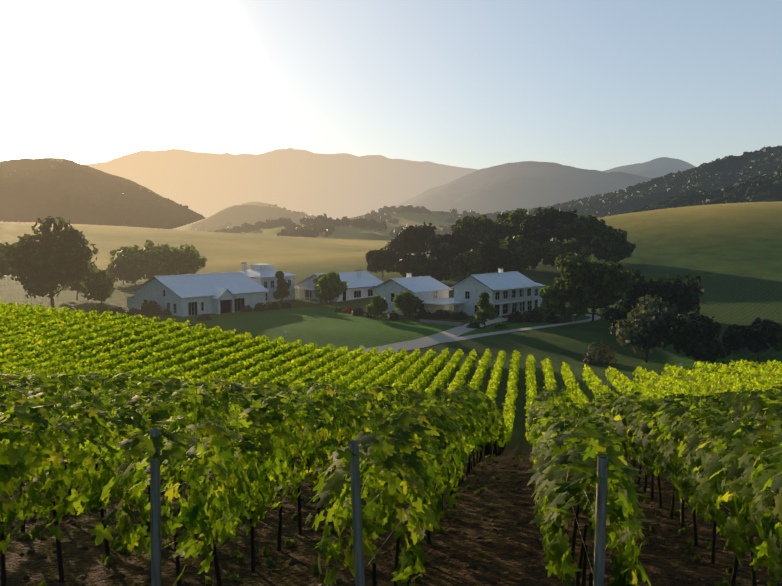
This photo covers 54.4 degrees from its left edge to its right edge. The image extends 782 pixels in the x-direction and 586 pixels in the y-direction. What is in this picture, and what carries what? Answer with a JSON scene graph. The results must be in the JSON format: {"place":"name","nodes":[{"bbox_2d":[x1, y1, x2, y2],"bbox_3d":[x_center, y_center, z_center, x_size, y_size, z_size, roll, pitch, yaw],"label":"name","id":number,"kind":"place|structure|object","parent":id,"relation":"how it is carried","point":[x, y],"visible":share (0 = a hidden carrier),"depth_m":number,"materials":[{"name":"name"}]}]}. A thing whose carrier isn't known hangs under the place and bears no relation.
{"place":"outdoors","nodes":[
{"label":"outdoors","id":0,"kind":"place"},
{"bbox_2d":[0,163,204,228],"bbox_3d":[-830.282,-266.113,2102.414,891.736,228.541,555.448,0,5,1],"label":"forest ridge","id":1,"kind":"structure","parent":0,"point":[152,204],"depth_m":2035.24,"materials":[{"name":"green plant"}]},
{"bbox_2d":[0,158,204,228],"bbox_3d":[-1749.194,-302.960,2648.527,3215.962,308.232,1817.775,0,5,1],"label":"ridge hill","id":2,"kind":"structure","parent":0,"point":[24,164],"depth_m":2034.54,"materials":[{"name":"plant"}]},
{"bbox_2d":[134,292,265,316],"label":"barn walls","id":3,"kind":"structure","parent":0,"point":[252,300],"depth_m":163.37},
{"bbox_2d":[143,289,244,315],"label":"window frames","id":4,"kind":"structure","parent":3,"relation":"in","point":[191,309],"depth_m":160.94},
{"bbox_2d":[144,290,243,315],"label":"windows","id":5,"kind":"structure","parent":4,"relation":"in","point":[238,304],"depth_m":161.91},
{"bbox_2d":[130,272,268,297],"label":"barn roof","id":6,"kind":"structure","parent":3,"relation":"on","point":[184,286],"depth_m":168.65,"materials":[{"name":"metal"}]},
{"bbox_2d":[212,297,234,313],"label":"barn porch walls","id":7,"kind":"structure","parent":0,"point":[215,306],"depth_m":163.37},
{"bbox_2d":[211,288,235,298],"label":"gable roof","id":8,"kind":"structure","parent":7,"relation":"on","point":[219,292],"depth_m":163.70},
{"bbox_2d":[174,202,306,230],"bbox_3d":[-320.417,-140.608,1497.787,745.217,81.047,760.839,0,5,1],"label":"pasture hill","id":9,"kind":"structure","parent":0,"point":[252,213],"depth_m":1335.26,"materials":[{"name":"plant"}]},
{"bbox_2d":[194,204,315,231],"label":"trees","id":10,"kind":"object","parent":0,"point":[302,213],"depth_m":1297.02,"materials":[{"name":"green plant"}]},
{"bbox_2d":[252,276,294,302],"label":"house walls","id":11,"kind":"structure","parent":0,"point":[291,296],"depth_m":186.51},
{"bbox_2d":[240,269,260,277],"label":"house roof","id":12,"kind":"structure","parent":11,"relation":"on","point":[252,273],"depth_m":187.49,"materials":[{"name":"metal"}]},
{"bbox_2d":[264,280,290,299],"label":"windows","id":13,"kind":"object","parent":11,"relation":"in","point":[289,281],"visible":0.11,"depth_m":185.74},
{"bbox_2d":[260,269,295,277],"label":"house roof","id":14,"kind":"structure","parent":11,"relation":"on","point":[268,273],"depth_m":188.25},
{"bbox_2d":[152,179,398,219],"bbox_3d":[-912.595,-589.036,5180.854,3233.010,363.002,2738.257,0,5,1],"label":"ridge hill","id":15,"kind":"structure","parent":0,"point":[307,198],"depth_m":4494.14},
{"bbox_2d":[86,148,477,202],"bbox_3d":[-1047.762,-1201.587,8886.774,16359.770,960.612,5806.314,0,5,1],"label":"ridge hill","id":16,"kind":"structure","parent":0,"point":[396,180],"depth_m":7566.10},
{"bbox_2d":[209,213,404,237],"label":"trees","id":17,"kind":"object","parent":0,"point":[324,225],"depth_m":796.63,"materials":[{"name":"green plant"}]},
{"bbox_2d":[239,223,396,240],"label":"pasture hill","id":18,"kind":"structure","parent":0,"point":[352,232],"depth_m":758.32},
{"bbox_2d":[298,285,372,301],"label":"long house walls","id":19,"kind":"structure","parent":0,"point":[350,294],"depth_m":190.38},
{"bbox_2d":[293,287,328,302],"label":"porch","id":20,"kind":"object","parent":19,"relation":"attached to","point":[300,288],"visible":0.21,"depth_m":189.70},
{"bbox_2d":[305,290,372,300],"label":"windows","id":21,"kind":"structure","parent":19,"relation":"in","point":[357,294],"depth_m":190.77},
{"bbox_2d":[295,271,383,287],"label":"roof","id":22,"kind":"structure","parent":19,"relation":"on","point":[353,280],"depth_m":194.18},
{"bbox_2d":[1,402,777,572],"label":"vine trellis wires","id":23,"kind":"object","parent":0,"point":[369,503],"visible":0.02,"depth_m":8.77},
{"bbox_2d":[0,201,781,585],"bbox_3d":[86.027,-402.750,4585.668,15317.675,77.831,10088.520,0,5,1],"label":"ground","id":24,"kind":"structure","parent":0,"point":[730,253],"depth_m":117.66,"materials":[{"name":"plant"}]},
{"bbox_2d":[0,242,13,278],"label":"tree","id":25,"kind":"object","parent":24,"relation":"on","point":[4,268],"visible":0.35,"depth_m":181.13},
{"bbox_2d":[0,216,98,308],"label":"tree","id":26,"kind":"object","parent":24,"relation":"on","point":[57,254],"depth_m":163.23,"materials":[{"name":"plant"}]},
{"bbox_2d":[56,260,96,299],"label":"tree","id":27,"kind":"object","parent":24,"relation":"on","point":[76,285],"depth_m":190.08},
{"bbox_2d":[80,268,114,303],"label":"tree","id":28,"kind":"object","parent":24,"relation":"on","point":[98,285],"depth_m":173.66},
{"bbox_2d":[90,302,110,316],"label":"bush","id":29,"kind":"object","parent":24,"relation":"on","point":[99,306],"visible":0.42,"depth_m":153.13,"materials":[{"name":"green plant"}]},
{"bbox_2d":[109,307,125,314],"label":"bush","id":30,"kind":"object","parent":24,"relation":"on","point":[118,310],"visible":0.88,"depth_m":161.77,"materials":[{"name":"green plant"}]},
{"bbox_2d":[106,258,143,284],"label":"tree","id":31,"kind":"object","parent":24,"relation":"on","point":[117,270],"depth_m":231.23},
{"bbox_2d":[127,297,134,308],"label":"barn lean-to walls","id":32,"kind":"structure","parent":24,"relation":"on","point":[130,302],"depth_m":173.77,"materials":[{"name":"paint"}]},
{"bbox_2d":[126,308,139,314],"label":"bush","id":33,"kind":"object","parent":24,"relation":"on","point":[134,311],"visible":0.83,"depth_m":161.68,"materials":[{"name":"green plant"}]},
{"bbox_2d":[110,240,185,282],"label":"tree","id":34,"kind":"object","parent":24,"relation":"on","point":[148,258],"depth_m":234.11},
{"bbox_2d":[139,300,161,314],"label":"bush","id":35,"kind":"object","parent":24,"relation":"on","point":[151,308],"visible":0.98,"depth_m":161.44,"materials":[{"name":"green plant"}]},
{"bbox_2d":[155,244,207,274],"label":"tree","id":36,"kind":"object","parent":24,"relation":"on","point":[191,262],"visible":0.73,"depth_m":240.15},
{"bbox_2d":[197,314,211,320],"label":"bush","id":37,"kind":"object","parent":24,"relation":"on","point":[202,317],"visible":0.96,"depth_m":153.15,"materials":[{"name":"green plant"}]},
{"bbox_2d":[154,272,267,316],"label":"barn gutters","id":38,"kind":"object","parent":24,"relation":"on","point":[204,296],"visible":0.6,"depth_m":167.57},
{"bbox_2d":[134,278,176,295],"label":"barn walls","id":39,"kind":"structure","parent":38,"relation":"attached to","point":[154,286],"depth_m":164.63,"materials":[{"name":"paint"}]},
{"bbox_2d":[219,290,233,297],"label":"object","id":40,"kind":"structure","parent":38,"relation":"attached to","point":[226,293],"depth_m":163.71,"materials":[{"name":"paint"}]},
{"bbox_2d":[220,300,229,312],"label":"door","id":41,"kind":"structure","parent":24,"relation":"on","point":[224,306],"depth_m":164.67,"materials":[{"name":"brown wood"}]},
{"bbox_2d":[241,305,252,311],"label":"bush","id":42,"kind":"object","parent":24,"relation":"on","point":[246,308],"depth_m":166.31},
{"bbox_2d":[254,302,267,311],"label":"bush","id":43,"kind":"object","parent":24,"relation":"on","point":[259,306],"visible":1,"depth_m":167.36,"materials":[{"name":"green plant"}]},
{"bbox_2d":[267,302,279,309],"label":"bush","id":44,"kind":"object","parent":24,"relation":"on","point":[273,306],"visible":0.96,"depth_m":170.21,"materials":[{"name":"green plant"}]},
{"bbox_2d":[261,275,298,291],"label":"house gutters","id":45,"kind":"object","parent":24,"relation":"on","point":[284,276],"visible":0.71,"depth_m":188.42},
{"bbox_2d":[250,265,271,269],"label":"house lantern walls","id":46,"kind":"structure","parent":45,"relation":"on","point":[256,267],"depth_m":189.94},
{"bbox_2d":[273,271,289,303],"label":"tree","id":47,"kind":"object","parent":24,"relation":"on","point":[283,291],"depth_m":181.08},
{"bbox_2d":[281,301,291,307],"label":"bush","id":48,"kind":"object","parent":24,"relation":"on","point":[287,304],"visible":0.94,"depth_m":173.10,"materials":[{"name":"green plant"}]},
{"bbox_2d":[313,271,347,304],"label":"tree","id":49,"kind":"object","parent":24,"relation":"on","point":[331,286],"depth_m":176.58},
{"bbox_2d":[343,306,351,312],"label":"bush","id":50,"kind":"object","parent":24,"relation":"on","point":[347,309],"visible":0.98,"depth_m":163.57,"materials":[{"name":"brown plant"}]},
{"bbox_2d":[351,307,364,315],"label":"bush","id":51,"kind":"object","parent":24,"relation":"on","point":[356,311],"visible":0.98,"depth_m":159.37,"materials":[{"name":"green plant"}]},
{"bbox_2d":[366,294,387,320],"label":"tree","id":52,"kind":"object","parent":24,"relation":"on","point":[378,305],"depth_m":150.48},
{"bbox_2d":[1,311,755,585],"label":"trellis posts","id":53,"kind":"object","parent":24,"relation":"on","point":[600,526],"visible":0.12,"depth_m":7.24,"materials":[{"name":"metal"}]},
{"bbox_2d":[365,248,399,277],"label":"tree","id":54,"kind":"object","parent":24,"relation":"on","point":[383,259],"depth_m":231.90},
{"bbox_2d":[0,427,774,585],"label":"vine trunks","id":55,"kind":"object","parent":24,"relation":"on","point":[583,551],"depth_m":10.77,"materials":[{"name":"wood"}]},
{"bbox_2d":[0,443,776,585],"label":"floor grass tufts","id":56,"kind":"object","parent":24,"relation":"on","point":[771,581],"visible":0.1,"depth_m":11.85,"materials":[{"name":"plant"}]},
{"bbox_2d":[9,446,767,585],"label":"floor clods","id":57,"kind":"object","parent":24,"relation":"on","point":[291,561],"visible":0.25,"depth_m":12.50,"materials":[{"name":"brown soil"}]},
{"bbox_2d":[0,302,781,446],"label":"vine hedge","id":58,"kind":"object","parent":24,"relation":"on","point":[501,444],"visible":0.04,"depth_m":92.84,"materials":[{"name":"plant"}]},
{"bbox_2d":[386,310,398,320],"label":"bush","id":59,"kind":"object","parent":24,"relation":"on","point":[393,315],"visible":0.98,"depth_m":151.61,"materials":[{"name":"green plant"}]},
{"bbox_2d":[7,447,781,585],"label":"fallen leaves","id":60,"kind":"object","parent":24,"relation":"on","point":[391,548],"visible":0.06,"depth_m":12.65,"materials":[{"name":"brown plant"}]},
{"bbox_2d":[383,237,411,256],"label":"tree","id":61,"kind":"object","parent":24,"relation":"on","point":[394,245],"visible":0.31,"depth_m":249.08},
{"bbox_2d":[392,291,423,318],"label":"tree","id":62,"kind":"object","parent":24,"relation":"on","point":[407,303],"depth_m":151.98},
{"bbox_2d":[393,252,428,277],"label":"tree","id":63,"kind":"object","parent":24,"relation":"on","point":[415,264],"visible":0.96,"depth_m":210.45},
{"bbox_2d":[394,222,435,257],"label":"tree","id":64,"kind":"object","parent":24,"relation":"on","point":[418,236],"depth_m":243.55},
{"bbox_2d":[415,309,432,318],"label":"bush","id":65,"kind":"object","parent":24,"relation":"on","point":[421,314],"visible":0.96,"depth_m":153.17,"materials":[{"name":"green plant"}]},
{"bbox_2d":[420,319,461,325],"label":"garden stone wall","id":66,"kind":"structure","parent":24,"relation":"on","point":[442,322],"depth_m":145.44,"materials":[{"name":"grey stone"}]},
{"bbox_2d":[432,309,450,318],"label":"bush","id":67,"kind":"object","parent":24,"relation":"on","point":[442,314],"visible":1,"depth_m":152.67,"materials":[{"name":"green plant"}]},
{"bbox_2d":[426,243,461,281],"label":"tree","id":68,"kind":"object","parent":24,"relation":"on","point":[441,256],"depth_m":213.77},
{"bbox_2d":[425,231,473,252],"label":"tree","id":69,"kind":"object","parent":24,"relation":"on","point":[462,242],"visible":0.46,"depth_m":230.94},
{"bbox_2d":[451,310,468,319],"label":"bush","id":70,"kind":"object","parent":24,"relation":"on","point":[457,316],"depth_m":151.25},
{"bbox_2d":[445,250,484,278],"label":"tree","id":71,"kind":"object","parent":24,"relation":"on","point":[470,262],"depth_m":206.63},
{"bbox_2d":[466,322,480,328],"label":"bush","id":72,"kind":"object","parent":24,"relation":"on","point":[473,325],"visible":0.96,"depth_m":140.67,"materials":[{"name":"green plant"}]},
{"bbox_2d":[450,215,504,250],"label":"tree","id":73,"kind":"object","parent":24,"relation":"on","point":[482,227],"depth_m":238.61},
{"bbox_2d":[475,291,497,328],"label":"tree","id":74,"kind":"object","parent":24,"relation":"on","point":[486,306],"depth_m":139.30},
{"bbox_2d":[452,271,538,307],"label":"house gutters","id":75,"kind":"object","parent":24,"relation":"on","point":[508,272],"visible":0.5,"depth_m":164.65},
{"bbox_2d":[455,276,487,287],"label":"house walls","id":76,"kind":"structure","parent":75,"relation":"attached to","point":[471,281],"depth_m":156.21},
{"bbox_2d":[450,272,537,289],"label":"house roof","id":77,"kind":"structure","parent":76,"relation":"on","point":[504,280],"depth_m":159.79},
{"bbox_2d":[471,240,519,273],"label":"tree","id":78,"kind":"object","parent":24,"relation":"on","point":[494,258],"depth_m":210.58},
{"bbox_2d":[492,322,507,328],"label":"bush","id":79,"kind":"object","parent":24,"relation":"on","point":[500,325],"visible":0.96,"depth_m":140.12,"materials":[{"name":"green plant"}]},
{"bbox_2d":[424,314,600,343],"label":"path","id":80,"kind":"structure","parent":24,"relation":"on","point":[596,317],"depth_m":136.05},
{"bbox_2d":[507,310,522,322],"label":"bush","id":81,"kind":"object","parent":24,"relation":"on","point":[515,317],"visible":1,"depth_m":146.94,"materials":[{"name":"green plant"}]},
{"bbox_2d":[493,208,540,237],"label":"tree","id":82,"kind":"object","parent":24,"relation":"on","point":[509,221],"visible":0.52,"depth_m":241.49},
{"bbox_2d":[498,235,543,273],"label":"tree","id":83,"kind":"object","parent":24,"relation":"on","point":[525,250],"depth_m":217.09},
{"bbox_2d":[509,219,553,268],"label":"tree","id":84,"kind":"object","parent":24,"relation":"on","point":[529,230],"depth_m":229.45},
{"bbox_2d":[523,308,544,322],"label":"bush","id":85,"kind":"object","parent":24,"relation":"on","point":[530,317],"depth_m":146.57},
{"bbox_2d":[535,286,543,306],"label":"house wing walls","id":86,"kind":"structure","parent":24,"relation":"on","point":[538,297],"depth_m":168.89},
{"bbox_2d":[545,312,559,323],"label":"bush","id":87,"kind":"object","parent":24,"relation":"on","point":[555,319],"depth_m":145.23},
{"bbox_2d":[539,284,566,313],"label":"tree","id":88,"kind":"object","parent":24,"relation":"on","point":[554,296],"depth_m":146.06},
{"bbox_2d":[528,207,578,241],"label":"tree","id":89,"kind":"object","parent":24,"relation":"on","point":[548,218],"depth_m":240.43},
{"bbox_2d":[559,307,571,322],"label":"bush","id":90,"kind":"object","parent":24,"relation":"on","point":[566,315],"visible":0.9,"depth_m":145.88,"materials":[{"name":"green plant"}]},
{"bbox_2d":[540,238,594,269],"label":"tree","id":91,"kind":"object","parent":24,"relation":"on","point":[553,251],"visible":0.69,"depth_m":212.25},
{"bbox_2d":[566,300,588,320],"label":"tree","id":92,"kind":"object","parent":24,"relation":"on","point":[577,308],"depth_m":143.85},
{"bbox_2d":[554,214,612,257],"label":"tree","id":93,"kind":"object","parent":24,"relation":"on","point":[582,228],"depth_m":231.15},
{"bbox_2d":[554,252,638,320],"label":"tree","id":94,"kind":"object","parent":24,"relation":"on","point":[583,281],"depth_m":143.69,"materials":[{"name":"plant"}]},
{"bbox_2d":[581,341,618,364],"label":"bush","id":95,"kind":"object","parent":24,"relation":"on","point":[589,357],"depth_m":116.09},
{"bbox_2d":[589,228,635,263],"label":"tree","id":96,"kind":"object","parent":24,"relation":"on","point":[606,245],"depth_m":219.70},
{"bbox_2d":[599,297,636,326],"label":"tree","id":97,"kind":"object","parent":24,"relation":"on","point":[620,310],"visible":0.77,"depth_m":130.91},
{"bbox_2d":[616,269,650,301],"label":"tree","id":98,"kind":"object","parent":24,"relation":"on","point":[637,273],"depth_m":149.61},
{"bbox_2d":[609,294,678,362],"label":"tree","id":99,"kind":"object","parent":24,"relation":"on","point":[648,316],"depth_m":114.67,"materials":[{"name":"plant"}]},
{"bbox_2d":[635,273,703,317],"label":"tree","id":100,"kind":"object","parent":24,"relation":"on","point":[683,297],"depth_m":141.63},
{"bbox_2d":[660,309,730,364],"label":"tree","id":101,"kind":"object","parent":24,"relation":"on","point":[689,333],"depth_m":108.55,"materials":[{"name":"plant"}]},
{"bbox_2d":[721,324,747,353],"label":"tree","id":102,"kind":"object","parent":24,"relation":"on","point":[731,342],"depth_m":119.33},
{"bbox_2d":[731,317,780,359],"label":"tree","id":103,"kind":"object","parent":24,"relation":"on","point":[758,333],"depth_m":116.01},
{"bbox_2d":[770,322,781,352],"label":"tree","id":104,"kind":"object","parent":24,"relation":"on","point":[778,344],"visible":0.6,"depth_m":114.39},
{"bbox_2d":[0,369,781,585],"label":"vine leaves","id":105,"kind":"object","parent":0,"point":[407,455],"visible":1,"depth_m":9.00,"materials":[{"name":"plant"}]},
{"bbox_2d":[0,357,781,482],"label":"vine leaves","id":106,"kind":"object","parent":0,"point":[485,422],"visible":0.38,"depth_m":17.55,"materials":[{"name":"plant"}]},
{"bbox_2d":[0,349,781,463],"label":"vine shoots","id":107,"kind":"object","parent":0,"point":[553,390],"visible":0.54,"depth_m":11.81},
{"bbox_2d":[0,0,781,170],"label":"sky","id":108,"kind":"structure","parent":0,"point":[600,85],"materials":[{"name":"blue"}]},
{"bbox_2d":[349,211,470,230],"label":"pasture hill","id":109,"kind":"structure","parent":0,"point":[434,218],"depth_m":1118.30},
{"bbox_2d":[373,289,447,315],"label":"house walls","id":110,"kind":"structure","parent":0,"point":[425,296],"depth_m":161.98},
{"bbox_2d":[370,276,451,292],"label":"house roof","id":111,"kind":"structure","parent":110,"relation":"on","point":[420,284],"depth_m":163.06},
{"bbox_2d":[391,292,436,309],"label":"windows","id":112,"kind":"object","parent":110,"relation":"in","point":[422,305],"visible":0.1,"depth_m":161.24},
{"bbox_2d":[392,276,452,315],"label":"house gutters","id":113,"kind":"object","parent":110,"relation":"attached to","point":[424,292],"visible":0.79,"depth_m":163.48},
{"bbox_2d":[374,280,410,291],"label":"house walls","id":114,"kind":"structure","parent":113,"relation":"attached to","point":[391,285],"depth_m":161.07,"materials":[{"name":"paint"}]},
{"bbox_2d":[350,205,479,224],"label":"hill","id":115,"kind":"structure","parent":0,"point":[379,217],"depth_m":1140.56,"materials":[{"name":"green plant"}]},
{"bbox_2d":[347,317,507,354],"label":"path","id":116,"kind":"structure","parent":0,"point":[421,343],"depth_m":132.87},
{"bbox_2d":[422,298,464,304],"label":"carport roof","id":117,"kind":"structure","parent":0,"point":[446,301],"depth_m":158.16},
{"bbox_2d":[454,286,533,315],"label":"house walls","id":118,"kind":"structure","parent":0,"point":[467,306],"depth_m":157.43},
{"bbox_2d":[465,288,531,314],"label":"windows","id":119,"kind":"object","parent":118,"relation":"in","point":[505,310],"visible":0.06,"depth_m":157.45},
{"bbox_2d":[493,286,533,317],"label":"porch","id":120,"kind":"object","parent":118,"relation":"attached to","point":[522,300],"depth_m":156.60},
{"bbox_2d":[377,161,652,213],"bbox_3d":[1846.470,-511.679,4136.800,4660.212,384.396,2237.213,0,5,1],"label":"ridge hill","id":121,"kind":"structure","parent":0,"point":[516,185],"depth_m":3593.53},
{"bbox_2d":[435,145,781,234],"bbox_3d":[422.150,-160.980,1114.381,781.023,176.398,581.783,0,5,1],"label":"hill","id":122,"kind":"structure","parent":0,"point":[725,171],"depth_m":1038.50,"materials":[{"name":"green plant"}]},
{"bbox_2d":[603,157,694,177],"bbox_3d":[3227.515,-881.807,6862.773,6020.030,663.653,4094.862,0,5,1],"label":"ridge hill","id":123,"kind":"structure","parent":0,"point":[658,167],"depth_m":6409.30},
{"bbox_2d":[628,169,781,212],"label":"hill","id":124,"kind":"structure","parent":0,"point":[766,187],"depth_m":710.71,"materials":[{"name":"green plant"}]},
{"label":"long house","id":125,"kind":"object","parent":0,"visible":0},
{"bbox_2d":[299,276,316,285],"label":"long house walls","id":126,"kind":"structure","parent":125,"relation":"attached to","point":[309,282],"depth_m":190.85,"materials":[{"name":"paint"}]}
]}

